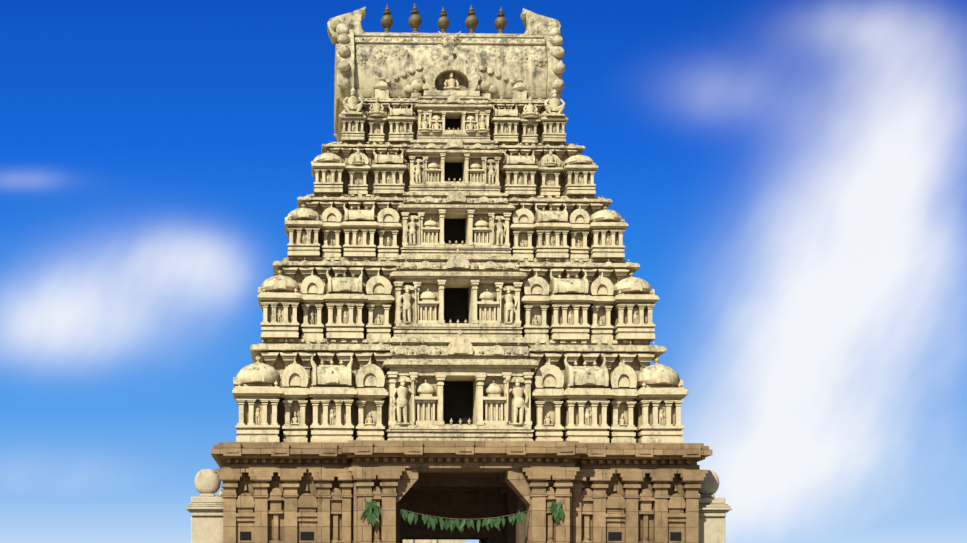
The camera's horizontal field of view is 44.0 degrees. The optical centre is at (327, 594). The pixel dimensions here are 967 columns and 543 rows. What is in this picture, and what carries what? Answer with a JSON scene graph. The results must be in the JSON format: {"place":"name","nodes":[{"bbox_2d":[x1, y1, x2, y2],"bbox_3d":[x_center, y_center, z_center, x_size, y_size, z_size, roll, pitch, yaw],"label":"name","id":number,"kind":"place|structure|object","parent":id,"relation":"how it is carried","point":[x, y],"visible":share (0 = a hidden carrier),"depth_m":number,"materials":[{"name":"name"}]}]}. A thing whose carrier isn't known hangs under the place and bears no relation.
{"place":"outdoors","nodes":[
{"label":"outdoors","id":0,"kind":"place"},
{"bbox_2d":[403,540,464,542],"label":"courtyard pavilion","id":1,"kind":"structure","parent":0,"point":[433,541],"depth_m":75.41,"materials":[{"name":"beige stone"}]},
{"bbox_2d":[210,440,712,542],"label":"stone base","id":2,"kind":"object","parent":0,"point":[281,492],"visible":0.98,"depth_m":39.53,"materials":[{"name":"brown stone"}]},
{"bbox_2d":[364,496,563,519],"bbox_3d":[4.533,-2.963,39.263,6.627,0.909,0.423,0,0,-1],"label":"garland string","id":3,"kind":"object","parent":2,"relation":"attached to","point":[464,519],"visible":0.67,"depth_m":39.45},
{"bbox_2d":[0,0,966,542],"label":"sky","id":4,"kind":"structure","parent":0,"point":[787,179],"materials":[{"name":"blue"}]},
{"bbox_3d":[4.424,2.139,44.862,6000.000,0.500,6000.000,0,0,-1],"label":"ground","id":5,"kind":"structure","parent":0,"visible":0},
{"bbox_2d":[186,469,731,542],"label":"wing walls","id":6,"kind":"structure","parent":5,"relation":"on","point":[205,509],"depth_m":40.33,"materials":[{"name":"beige stone"}]},
{"bbox_2d":[232,98,688,442],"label":"tower tiers","id":7,"kind":"object","parent":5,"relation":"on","point":[563,408],"visible":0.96,"depth_m":40.77,"materials":[{"name":"beige stone"}]},
{"bbox_2d":[381,3,506,33],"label":"finials","id":8,"kind":"object","parent":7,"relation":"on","point":[443,23],"visible":0.9,"depth_m":44.74,"materials":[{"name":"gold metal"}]},
{"bbox_2d":[327,7,565,141],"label":"barrel-vaulted roof","id":9,"kind":"structure","parent":7,"relation":"on","point":[528,63],"depth_m":42.72,"materials":[{"name":"beige stone"}]},
{"bbox_2d":[236,109,679,388],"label":"miniature shrine roofs","id":10,"kind":"structure","parent":7,"relation":"attached to","point":[647,375],"depth_m":40.63,"materials":[{"name":"beige stone"}]},
{"bbox_2d":[250,92,666,440],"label":"cornice","id":11,"kind":"structure","parent":7,"relation":"attached to","point":[455,345],"depth_m":40.70,"materials":[{"name":"beige stone"}]},
{"bbox_2d":[254,71,664,426],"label":"statues","id":12,"kind":"object","parent":7,"relation":"on","point":[401,401],"visible":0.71,"depth_m":41.01,"materials":[{"name":"beige stone"}]},
{"bbox_2d":[240,119,680,540],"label":"window openings","id":13,"kind":"object","parent":7,"relation":"attached to","point":[457,400],"visible":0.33,"depth_m":41.58,"materials":[{"name":"black"}]},
{"bbox_2d":[396,473,525,542],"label":"gateway passage","id":14,"kind":"object","parent":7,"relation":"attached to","point":[474,497],"visible":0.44,"depth_m":44.27,"materials":[{"name":"stone"}]},
{"bbox_2d":[361,500,563,531],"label":"mango leaves","id":15,"kind":"object","parent":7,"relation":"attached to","point":[557,511],"visible":0.88,"depth_m":39.43,"materials":[{"name":"green plant"}]}
]}

